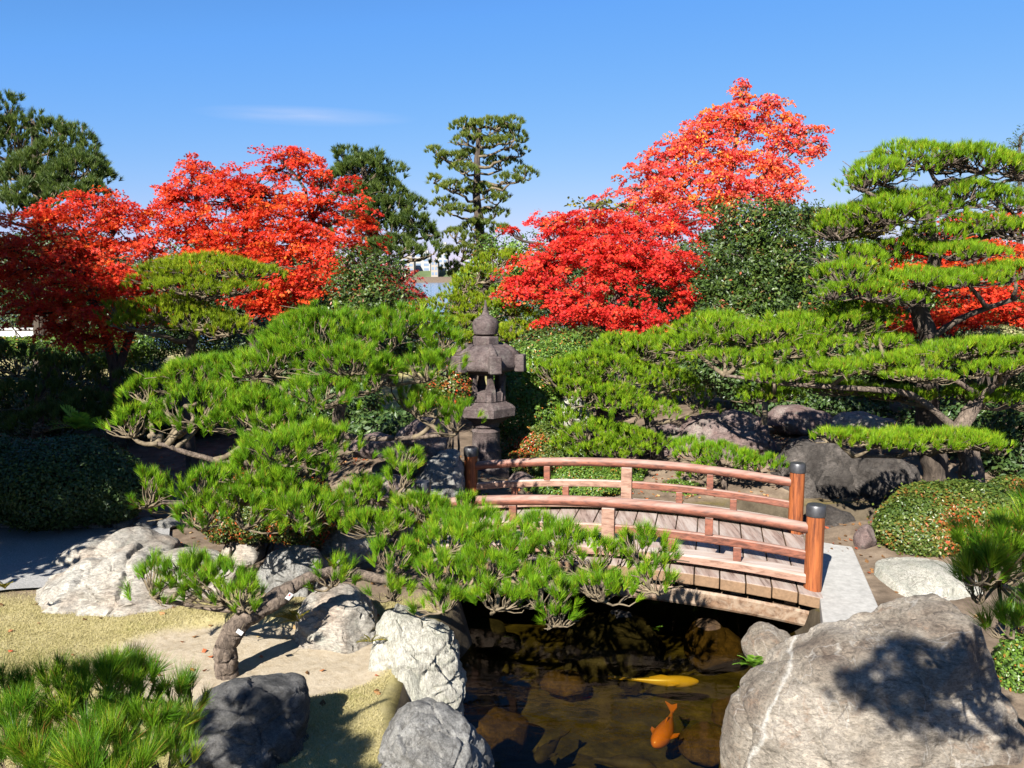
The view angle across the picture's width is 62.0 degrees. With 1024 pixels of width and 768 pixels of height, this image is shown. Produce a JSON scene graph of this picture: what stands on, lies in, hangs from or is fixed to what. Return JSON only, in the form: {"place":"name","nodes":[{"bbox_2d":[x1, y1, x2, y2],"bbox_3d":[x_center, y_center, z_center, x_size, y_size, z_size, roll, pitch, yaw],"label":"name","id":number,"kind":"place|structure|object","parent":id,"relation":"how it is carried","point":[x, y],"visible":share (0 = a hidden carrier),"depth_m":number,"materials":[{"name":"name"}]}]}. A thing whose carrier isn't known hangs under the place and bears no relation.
{"place":"outdoors","nodes":[
{"label":"outdoors","id":0,"kind":"place"},
{"bbox_2d":[0,522,169,589],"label":"path","id":1,"kind":"structure","parent":0,"point":[27,558],"depth_m":9.20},
{"bbox_2d":[133,516,156,527],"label":"edging stone","id":2,"kind":"object","parent":1,"relation":"on","point":[142,522],"visible":0.75,"depth_m":10.06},
{"bbox_2d":[157,517,180,528],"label":"edging stone","id":3,"kind":"object","parent":1,"relation":"on","point":[170,522],"visible":0.88,"depth_m":10.05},
{"bbox_2d":[0,589,436,767],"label":"grass","id":4,"kind":"structure","parent":0,"point":[161,626],"depth_m":6.94,"materials":[{"name":"plant"}]},
{"bbox_2d":[3,283,981,347],"bbox_3d":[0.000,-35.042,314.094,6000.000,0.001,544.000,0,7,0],"label":"lagoon water","id":5,"kind":"structure","parent":0,"point":[433,289],"depth_m":283.90,"materials":[{"name":"blue liquid"}]},
{"bbox_2d":[0,277,1023,767],"bbox_3d":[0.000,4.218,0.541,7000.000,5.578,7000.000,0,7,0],"label":"ground","id":6,"kind":"structure","parent":0,"point":[274,647],"depth_m":7.77,"materials":[{"name":"soil"}]},
{"bbox_2d":[0,327,32,337],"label":"railing","id":7,"kind":"object","parent":6,"relation":"on","point":[6,332],"visible":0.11,"depth_m":23.50,"materials":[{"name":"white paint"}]},
{"bbox_2d":[0,336,32,382],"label":"shrub","id":8,"kind":"object","parent":6,"relation":"on","point":[9,365],"visible":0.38,"depth_m":16.42,"materials":[{"name":"green plant"}]},
{"bbox_2d":[2,334,69,379],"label":"shrub","id":9,"kind":"object","parent":6,"relation":"on","point":[12,340],"visible":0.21,"depth_m":20.16,"materials":[{"name":"green plant"}]},
{"bbox_2d":[0,289,76,368],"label":"shrub","id":10,"kind":"object","parent":6,"relation":"on","point":[12,320],"visible":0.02,"depth_m":25.82,"materials":[{"name":"green plant"}]},
{"bbox_2d":[0,365,123,437],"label":"shrub","id":11,"kind":"object","parent":6,"relation":"on","point":[21,403],"visible":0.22,"depth_m":15.24,"materials":[{"name":"green plant"}]},
{"bbox_2d":[0,88,124,386],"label":"pine tree","id":12,"kind":"object","parent":6,"relation":"on","point":[26,168],"visible":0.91,"depth_m":21.53,"materials":[{"name":"green plant"}]},
{"bbox_2d":[0,224,149,377],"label":"shrub","id":13,"kind":"object","parent":6,"relation":"on","point":[26,296],"visible":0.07,"depth_m":19.86,"materials":[{"name":"green plant"}]},
{"bbox_2d":[0,427,150,533],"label":"hedge","id":14,"kind":"object","parent":6,"relation":"on","point":[93,488],"visible":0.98,"depth_m":9.71,"materials":[{"name":"green plant"}]},
{"bbox_2d":[49,405,113,430],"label":"fern","id":15,"kind":"object","parent":14,"relation":"on","point":[75,419],"visible":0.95,"depth_m":10.42,"materials":[{"name":"green plant"}]},
{"bbox_2d":[0,336,162,440],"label":"pine tree","id":16,"kind":"object","parent":6,"relation":"on","point":[37,409],"visible":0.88,"depth_m":12.59,"materials":[{"name":"green plant"}]},
{"bbox_2d":[24,329,154,379],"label":"shrub","id":17,"kind":"object","parent":6,"relation":"on","point":[136,352],"visible":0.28,"depth_m":19.65,"materials":[{"name":"green plant"}]},
{"bbox_2d":[0,185,191,450],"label":"maple tree","id":18,"kind":"object","parent":6,"relation":"on","point":[83,257],"visible":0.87,"depth_m":14.42,"materials":[{"name":"red plant"}]},
{"bbox_2d":[0,636,217,767],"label":"pine tree","id":19,"kind":"object","parent":6,"relation":"on","point":[117,673],"visible":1,"depth_m":3.66,"materials":[{"name":"green plant"}]},
{"bbox_2d":[51,526,181,566],"bbox_3d":[-4.274,2.014,9.122,1.386,0.926,0.946,0,7,0],"label":"boulder","id":20,"kind":"object","parent":6,"relation":"on","point":[103,546],"visible":0.34,"depth_m":8.91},
{"bbox_2d":[62,265,187,372],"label":"shrub","id":21,"kind":"object","parent":6,"relation":"on","point":[161,355],"visible":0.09,"depth_m":25.66,"materials":[{"name":"green plant"}]},
{"bbox_2d":[35,542,238,616],"bbox_3d":[-3.857,2.152,8.104,2.429,1.142,1.324,0,7,0],"label":"boulder","id":22,"kind":"object","parent":6,"relation":"on","point":[87,586],"visible":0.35,"depth_m":7.79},
{"bbox_2d":[96,359,243,441],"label":"shrub","id":23,"kind":"object","parent":6,"relation":"on","point":[165,426],"visible":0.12,"depth_m":15.23,"materials":[{"name":"green plant"}]},
{"bbox_2d":[91,249,294,474],"bbox_3d":[-4.740,-0.280,12.601,2.919,3.460,1.925,0,7,0],"label":"pine tree","id":24,"kind":"object","parent":6,"relation":"on","point":[180,270],"visible":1,"depth_m":12.30,"materials":[{"name":"green plant"}]},
{"bbox_2d":[163,305,265,369],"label":"shrub","id":25,"kind":"object","parent":6,"relation":"on","point":[202,343],"visible":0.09,"depth_m":26.14,"materials":[{"name":"green plant"}]},
{"bbox_2d":[91,232,359,349],"bbox_3d":[-6.376,-1.560,19.936,6.742,4.132,3.716,0,7,0],"label":"shrub","id":26,"kind":"object","parent":6,"relation":"on","point":[240,310],"visible":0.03,"depth_m":19.19,"materials":[{"name":"green plant"}]},
{"bbox_2d":[175,672,310,767],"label":"boulder","id":27,"kind":"object","parent":6,"relation":"on","point":[256,721],"visible":0.73,"depth_m":5.25,"materials":[{"name":"stone"}]},
{"bbox_2d":[221,536,266,564],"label":"boulder","id":28,"kind":"object","parent":6,"relation":"on","point":[242,552],"visible":0.32,"depth_m":8.92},
{"bbox_2d":[106,143,391,433],"bbox_3d":[-4.565,-1.615,15.313,4.822,5.464,2.588,0,7,0],"label":"maple tree","id":29,"kind":"object","parent":6,"relation":"on","point":[303,243],"visible":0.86,"depth_m":15.07,"materials":[{"name":"red plant"}]},
{"bbox_2d":[188,466,342,556],"bbox_3d":[-2.560,1.391,9.034,1.668,1.073,0.904,0,7,0],"label":"azalea shrub","id":30,"kind":"object","parent":6,"relation":"on","point":[224,533],"visible":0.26,"depth_m":8.77,"materials":[{"name":"green plant"}]},
{"bbox_2d":[203,315,336,422],"bbox_3d":[-4.727,-0.263,17.046,3.085,2.366,2.498,0,7,0],"label":"shrub","id":31,"kind":"object","parent":6,"relation":"on","point":[238,343],"visible":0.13,"depth_m":16.44,"materials":[{"name":"green plant"}]},
{"bbox_2d":[256,545,328,596],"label":"boulder","id":32,"kind":"object","parent":6,"relation":"on","point":[280,566],"visible":0.42,"depth_m":8.15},
{"bbox_2d":[95,297,504,538],"bbox_3d":[-2.277,0.567,8.493,4.467,2.876,3.124,0,7,0],"label":"pine tree","id":33,"kind":"object","parent":6,"relation":"on","point":[275,496],"visible":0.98,"depth_m":8.22,"materials":[{"name":"green plant"}]},
{"bbox_2d":[279,367,385,465],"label":"shrub","id":34,"kind":"object","parent":6,"relation":"on","point":[368,403],"visible":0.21,"depth_m":12.33,"materials":[{"name":"green plant"}]},
{"bbox_2d":[293,583,377,653],"bbox_3d":[-1.501,2.135,7.304,0.722,0.763,0.823,0,7,0],"label":"boulder","id":35,"kind":"object","parent":6,"relation":"on","point":[341,618],"visible":0.64,"depth_m":7.05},
{"bbox_2d":[316,520,378,566],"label":"boulder","id":36,"kind":"object","parent":6,"relation":"on","point":[359,549],"visible":0.21,"depth_m":8.93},
{"bbox_2d":[294,320,402,384],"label":"shrub","id":37,"kind":"object","parent":6,"relation":"on","point":[395,352],"visible":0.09,"depth_m":15.79,"materials":[{"name":"green plant"}]},
{"bbox_2d":[320,243,421,427],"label":"evergreen tree","id":38,"kind":"object","parent":6,"relation":"on","point":[371,295],"visible":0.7,"depth_m":13.97,"materials":[{"name":"green plant"}]},
{"bbox_2d":[344,432,400,459],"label":"boulder","id":39,"kind":"object","parent":6,"relation":"on","point":[368,449],"visible":0.69,"depth_m":10.48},
{"bbox_2d":[310,142,444,276],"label":"pine tree","id":40,"kind":"object","parent":6,"relation":"on","point":[357,161],"visible":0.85,"depth_m":28.38,"materials":[{"name":"green plant"}]},
{"bbox_2d":[343,405,415,460],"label":"shrub","id":41,"kind":"object","parent":6,"relation":"on","point":[391,426],"visible":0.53,"depth_m":11.34,"materials":[{"name":"green plant"}]},
{"bbox_2d":[355,472,414,542],"bbox_3d":[-1.441,1.481,9.870,0.788,0.860,0.792,0,7,0],"label":"boulder","id":42,"kind":"object","parent":6,"relation":"on","point":[398,535],"visible":0.12,"depth_m":9.63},
{"bbox_2d":[375,263,427,381],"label":"maple tree","id":43,"kind":"object","parent":6,"relation":"on","point":[421,296],"visible":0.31,"depth_m":22.66,"materials":[{"name":"red plant"}]},
{"bbox_2d":[117,502,689,680],"bbox_3d":[-0.795,1.640,6.814,4.455,1.205,1.723,0,7,0],"label":"pine tree","id":44,"kind":"object","parent":6,"relation":"on","point":[473,537],"visible":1,"depth_m":6.59,"materials":[{"name":"green plant"}]},
{"bbox_2d":[274,609,309,624],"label":"fern","id":45,"kind":"object","parent":44,"relation":"attached to","point":[290,615],"visible":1,"depth_m":6.75,"materials":[{"name":"green plant"}]},
{"bbox_2d":[386,321,438,417],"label":"shrub","id":46,"kind":"object","parent":6,"relation":"on","point":[404,349],"visible":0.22,"depth_m":17.22,"materials":[{"name":"green plant"}]},
{"bbox_2d":[368,603,466,714],"bbox_3d":[-0.748,2.335,6.648,0.785,1.243,0.666,0,7,0],"label":"boulder","id":47,"kind":"object","parent":6,"relation":"on","point":[419,657],"visible":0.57,"depth_m":6.50,"materials":[{"name":"white stone"}]},
{"bbox_2d":[415,250,431,270],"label":"apartment building","id":48,"kind":"structure","parent":6,"relation":"on","point":[423,265],"depth_m":646.74,"materials":[{"name":"white concrete"}]},
{"bbox_2d":[377,697,494,767],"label":"boulder","id":49,"kind":"object","parent":6,"relation":"on","point":[427,732],"visible":0.99,"depth_m":5.22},
{"bbox_2d":[409,449,465,510],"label":"boulder","id":50,"kind":"object","parent":6,"relation":"on","point":[443,470],"visible":0.41,"depth_m":10.29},
{"bbox_2d":[394,417,448,469],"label":"boulder","id":51,"kind":"object","parent":50,"relation":"on","point":[432,446],"visible":0.55,"depth_m":10.58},
{"bbox_2d":[417,364,472,450],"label":"azalea shrub","id":52,"kind":"object","parent":6,"relation":"on","point":[442,385],"visible":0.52,"depth_m":11.58,"materials":[{"name":"plant"}]},
{"bbox_2d":[441,259,508,328],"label":"shrub","id":53,"kind":"object","parent":6,"relation":"on","point":[493,310],"visible":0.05,"depth_m":26.33,"materials":[{"name":"green plant"}]},
{"bbox_2d":[402,245,549,427],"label":"pine tree","id":54,"kind":"object","parent":6,"relation":"on","point":[475,308],"visible":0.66,"depth_m":16.08,"materials":[{"name":"green plant"}]},
{"bbox_2d":[422,111,540,312],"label":"pine tree","id":55,"kind":"object","parent":6,"relation":"on","point":[478,220],"visible":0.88,"depth_m":30.86,"materials":[{"name":"green plant"}]},
{"bbox_2d":[446,300,525,477],"bbox_3d":[-0.368,0.079,12.008,1.131,2.505,1.125,0,7,0],"label":"stone lantern","id":56,"kind":"object","parent":6,"relation":"on","point":[492,355],"visible":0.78,"depth_m":11.77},
{"bbox_2d":[0,433,1008,712],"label":"fallen leaves","id":57,"kind":"object","parent":6,"relation":"on","point":[376,691],"visible":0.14,"depth_m":10.09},
{"bbox_2d":[451,225,567,331],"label":"evergreen tree","id":58,"kind":"object","parent":6,"relation":"on","point":[514,244],"visible":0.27,"depth_m":19.55,"materials":[{"name":"green plant"}]},
{"bbox_2d":[508,471,534,488],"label":"boulder","id":59,"kind":"object","parent":6,"relation":"on","point":[519,475],"visible":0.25,"depth_m":11.78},
{"bbox_2d":[494,332,590,444],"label":"hedge","id":60,"kind":"object","parent":6,"relation":"on","point":[530,400],"visible":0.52,"depth_m":12.81,"materials":[{"name":"green plant"}]},
{"bbox_2d":[500,419,596,476],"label":"azalea shrub","id":61,"kind":"object","parent":6,"relation":"on","point":[541,448],"visible":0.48,"depth_m":12.41,"materials":[{"name":"green plant"}]},
{"bbox_2d":[501,265,599,338],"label":"shrub","id":62,"kind":"object","parent":6,"relation":"on","point":[532,318],"visible":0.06,"depth_m":26.10,"materials":[{"name":"green plant"}]},
{"bbox_2d":[508,324,621,437],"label":"azalea shrub","id":63,"kind":"object","parent":6,"relation":"on","point":[532,335],"visible":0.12,"depth_m":14.55,"materials":[{"name":"green plant"}]},
{"bbox_2d":[543,395,590,433],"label":"boulder","id":64,"kind":"object","parent":6,"relation":"on","point":[565,400],"visible":0.19,"depth_m":12.94,"materials":[{"name":"white stone"}]},
{"bbox_2d":[516,235,673,377],"bbox_3d":[1.975,-1.793,20.999,4.461,3.974,3.509,0,7,0],"label":"shrub","id":65,"kind":"object","parent":6,"relation":"on","point":[577,273],"visible":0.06,"depth_m":20.00,"materials":[{"name":"green plant"}]},
{"bbox_2d":[555,196,639,402],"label":"tree","id":66,"kind":"object","parent":6,"relation":"on","point":[594,206],"visible":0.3,"depth_m":18.71,"materials":[{"name":"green plant"}]},
{"bbox_2d":[489,194,722,425],"bbox_3d":[1.791,-1.317,15.910,4.459,4.506,3.100,-4,8,-26],"label":"maple tree","id":67,"kind":"object","parent":6,"relation":"on","point":[629,257],"visible":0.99,"depth_m":15.67,"materials":[{"name":"red plant"}]},
{"bbox_2d":[394,446,826,625],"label":"wooden bridge","id":68,"kind":"structure","parent":6,"relation":"on","point":[765,555],"depth_m":8.43,"materials":[{"name":"brown wood"}]},
{"bbox_2d":[523,466,705,496],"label":"azalea shrub","id":69,"kind":"object","parent":6,"relation":"on","point":[592,472],"visible":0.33,"depth_m":11.60,"materials":[{"name":"green plant"}]},
{"bbox_2d":[519,322,725,460],"bbox_3d":[1.726,0.159,12.556,2.982,2.119,2.139,-4,8,-30],"label":"pine tree","id":70,"kind":"object","parent":6,"relation":"on","point":[590,359],"visible":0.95,"depth_m":12.20,"materials":[{"name":"green plant"}]},
{"bbox_2d":[636,424,678,458],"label":"boulder","id":71,"kind":"object","parent":6,"relation":"on","point":[669,429],"visible":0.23,"depth_m":12.99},
{"bbox_2d":[613,320,720,403],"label":"shrub","id":72,"kind":"object","parent":6,"relation":"on","point":[656,380],"visible":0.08,"depth_m":16.30,"materials":[{"name":"green plant"}]},
{"bbox_2d":[596,77,834,367],"bbox_3d":[4.652,-3.451,19.911,5.099,7.321,2.925,-3,8,-25],"label":"maple tree","id":73,"kind":"object","parent":6,"relation":"on","point":[681,146],"visible":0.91,"depth_m":19.59,"materials":[{"name":"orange plant"}]},
{"bbox_2d":[636,225,812,348],"bbox_3d":[4.719,-1.696,18.904,3.527,3.865,3.198,4,8,27],"label":"shrub","id":74,"kind":"object","parent":6,"relation":"on","point":[710,248],"visible":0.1,"depth_m":18.41,"materials":[{"name":"green plant"}]},
{"bbox_2d":[677,409,776,458],"bbox_3d":[3.225,1.020,12.855,1.503,1.260,1.260,0,7,0],"label":"boulder","id":75,"kind":"object","parent":6,"relation":"on","point":[741,429],"visible":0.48,"depth_m":12.50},
{"bbox_2d":[665,433,790,489],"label":"pine tree","id":76,"kind":"object","parent":6,"relation":"on","point":[749,456],"visible":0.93,"depth_m":11.26,"materials":[{"name":"green plant"}]},
{"bbox_2d":[673,327,819,408],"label":"shrub","id":77,"kind":"object","parent":6,"relation":"on","point":[721,384],"visible":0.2,"depth_m":14.94,"materials":[{"name":"green plant"}]},
{"bbox_2d":[761,401,767,425],"bbox_3d":[3.727,0.639,12.584,0.089,0.781,0.088,0,7,0],"label":"support post","id":78,"kind":"object","parent":6,"relation":"on","point":[764,418],"visible":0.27,"depth_m":12.52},
{"bbox_2d":[686,190,858,416],"bbox_3d":[4.411,-1.276,14.536,3.018,4.104,2.431,0,7,0],"label":"evergreen tree","id":79,"kind":"object","parent":6,"relation":"on","point":[762,240],"visible":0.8,"depth_m":14.26,"materials":[{"name":"green plant"}]},
{"bbox_2d":[767,404,832,435],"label":"boulder","id":80,"kind":"object","parent":6,"relation":"on","point":[796,419],"visible":0.95,"depth_m":13.37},
{"bbox_2d":[724,374,896,418],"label":"shrub","id":81,"kind":"object","parent":6,"relation":"on","point":[849,403],"visible":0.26,"depth_m":14.45,"materials":[{"name":"green plant"}]},
{"bbox_2d":[769,433,861,499],"bbox_3d":[4.292,1.378,11.906,1.476,1.372,1.201,0,7,0],"label":"boulder","id":82,"kind":"object","parent":6,"relation":"on","point":[832,472],"visible":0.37,"depth_m":11.44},
{"bbox_2d":[803,504,855,527],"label":"boulder","id":83,"kind":"object","parent":6,"relation":"on","point":[835,517],"visible":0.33,"depth_m":10.33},
{"bbox_2d":[648,297,1023,482],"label":"pine tree","id":84,"kind":"object","parent":6,"relation":"on","point":[961,437],"visible":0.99,"depth_m":10.52,"materials":[{"name":"green plant"}]},
{"bbox_2d":[790,206,902,378],"bbox_3d":[9.139,-2.508,23.883,2.876,4.885,2.686,-6,9,-38],"label":"shrub","id":85,"kind":"object","parent":6,"relation":"on","point":[869,233],"visible":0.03,"depth_m":23.19,"materials":[{"name":"green plant"}]},
{"bbox_2d":[819,543,877,622],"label":"stone slab","id":86,"kind":"structure","parent":6,"relation":"on","point":[846,591],"depth_m":8.10,"materials":[{"name":"stone"}]},
{"bbox_2d":[792,293,918,407],"bbox_3d":[6.404,-0.652,16.082,2.688,2.431,2.346,4,8,28],"label":"shrub","id":87,"kind":"object","parent":6,"relation":"on","point":[875,379],"visible":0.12,"depth_m":15.46,"materials":[{"name":"green plant"}]},
{"bbox_2d":[795,237,915,358],"bbox_3d":[10.864,-2.762,26.907,4.481,4.771,3.830,-4,9,-31],"label":"shrub","id":88,"kind":"object","parent":6,"relation":"on","point":[831,257],"visible":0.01,"depth_m":26.37,"materials":[{"name":"green plant"}]},
{"bbox_2d":[829,411,900,440],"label":"boulder","id":89,"kind":"object","parent":6,"relation":"on","point":[863,418],"visible":0.52,"depth_m":13.17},
{"bbox_2d":[853,524,876,548],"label":"boulder","id":90,"kind":"object","parent":6,"relation":"on","point":[864,537],"visible":0.98,"depth_m":9.23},
{"bbox_2d":[719,593,1023,767],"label":"boulder","id":91,"kind":"object","parent":6,"relation":"on","point":[913,681],"visible":1,"depth_m":5.49,"materials":[{"name":"stone"}]},
{"bbox_2d":[852,454,921,507],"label":"boulder","id":92,"kind":"object","parent":6,"relation":"on","point":[877,481],"visible":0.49,"depth_m":11.21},
{"bbox_2d":[802,135,1023,481],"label":"pine tree","id":93,"kind":"object","parent":6,"relation":"on","point":[886,206],"visible":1,"depth_m":10.69,"materials":[{"name":"green plant"}]},
{"bbox_2d":[819,225,1023,339],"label":"shrub","id":94,"kind":"object","parent":6,"relation":"on","point":[956,293],"visible":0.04,"depth_m":18.03,"materials":[{"name":"green plant"}]},
{"bbox_2d":[874,557,982,600],"bbox_3d":[4.088,2.147,8.388,0.964,0.745,1.144,0,7,0],"label":"boulder","id":95,"kind":"object","parent":6,"relation":"on","point":[907,576],"visible":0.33,"depth_m":8.19,"materials":[{"name":"white stone"}]},
{"bbox_2d":[855,210,1023,423],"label":"maple tree","id":96,"kind":"object","parent":6,"relation":"on","point":[991,295],"visible":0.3,"depth_m":14.25,"materials":[{"name":"red plant"}]},
{"bbox_2d":[867,472,1023,557],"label":"azalea shrub","id":97,"kind":"object","parent":6,"relation":"on","point":[909,521],"visible":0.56,"depth_m":9.09,"materials":[{"name":"green plant"}]},
{"bbox_2d":[871,328,1023,412],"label":"shrub","id":98,"kind":"object","parent":6,"relation":"on","point":[1017,380],"visible":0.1,"depth_m":14.35,"materials":[{"name":"green plant"}]},
{"bbox_2d":[893,392,1015,459],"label":"shrub","id":99,"kind":"object","parent":6,"relation":"on","point":[947,407],"visible":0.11,"depth_m":12.59,"materials":[{"name":"green plant"}]},
{"bbox_2d":[935,475,1023,639],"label":"pine tree","id":100,"kind":"object","parent":6,"relation":"on","point":[987,554],"visible":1,"depth_m":3.60,"materials":[{"name":"green plant"}]},
{"bbox_2d":[960,324,1023,421],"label":"azalea shrub","id":101,"kind":"object","parent":6,"relation":"on","point":[1003,329],"visible":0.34,"depth_m":13.16,"materials":[{"name":"green plant"}]},
{"bbox_2d":[979,123,1023,243],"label":"conifer","id":102,"kind":"object","parent":6,"relation":"on","point":[1020,140],"visible":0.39,"depth_m":25.35,"materials":[{"name":"green plant"}]},
{"bbox_2d":[980,398,1023,476],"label":"shrub","id":103,"kind":"object","parent":6,"relation":"on","point":[1014,418],"visible":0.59,"depth_m":11.63,"materials":[{"name":"green plant"}]},
{"bbox_2d":[991,584,1023,693],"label":"azalea shrub","id":104,"kind":"object","parent":6,"relation":"on","point":[998,653],"visible":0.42,"depth_m":6.26,"materials":[{"name":"green plant"}]},
{"bbox_2d":[0,0,1023,271],"label":"sky","id":105,"kind":"structure","parent":0,"point":[594,83],"materials":[{"name":"blue"}]},
{"bbox_2d":[380,271,825,276],"bbox_3d":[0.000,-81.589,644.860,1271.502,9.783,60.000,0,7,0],"label":"shore","id":106,"kind":"structure","parent":0,"point":[428,273],"depth_m":628.97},
{"bbox_2d":[460,544,795,767],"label":"pond water","id":107,"kind":"structure","parent":0,"point":[598,685],"depth_m":7.20,"materials":[{"name":"brown liquid"}]},
{"bbox_2d":[696,618,720,630],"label":"boulder","id":108,"kind":"object","parent":107,"relation":"in","point":[707,624],"visible":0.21,"depth_m":8.34,"materials":[{"name":"brown stone"}]},
{"bbox_2d":[741,621,790,665],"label":"boulder","id":109,"kind":"object","parent":107,"relation":"in","point":[760,638],"visible":0.48,"depth_m":7.50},
{"bbox_2d":[732,654,764,666],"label":"fern","id":110,"kind":"object","parent":109,"relation":"attached to","point":[751,660],"visible":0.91,"depth_m":7.29,"materials":[{"name":"green plant"}]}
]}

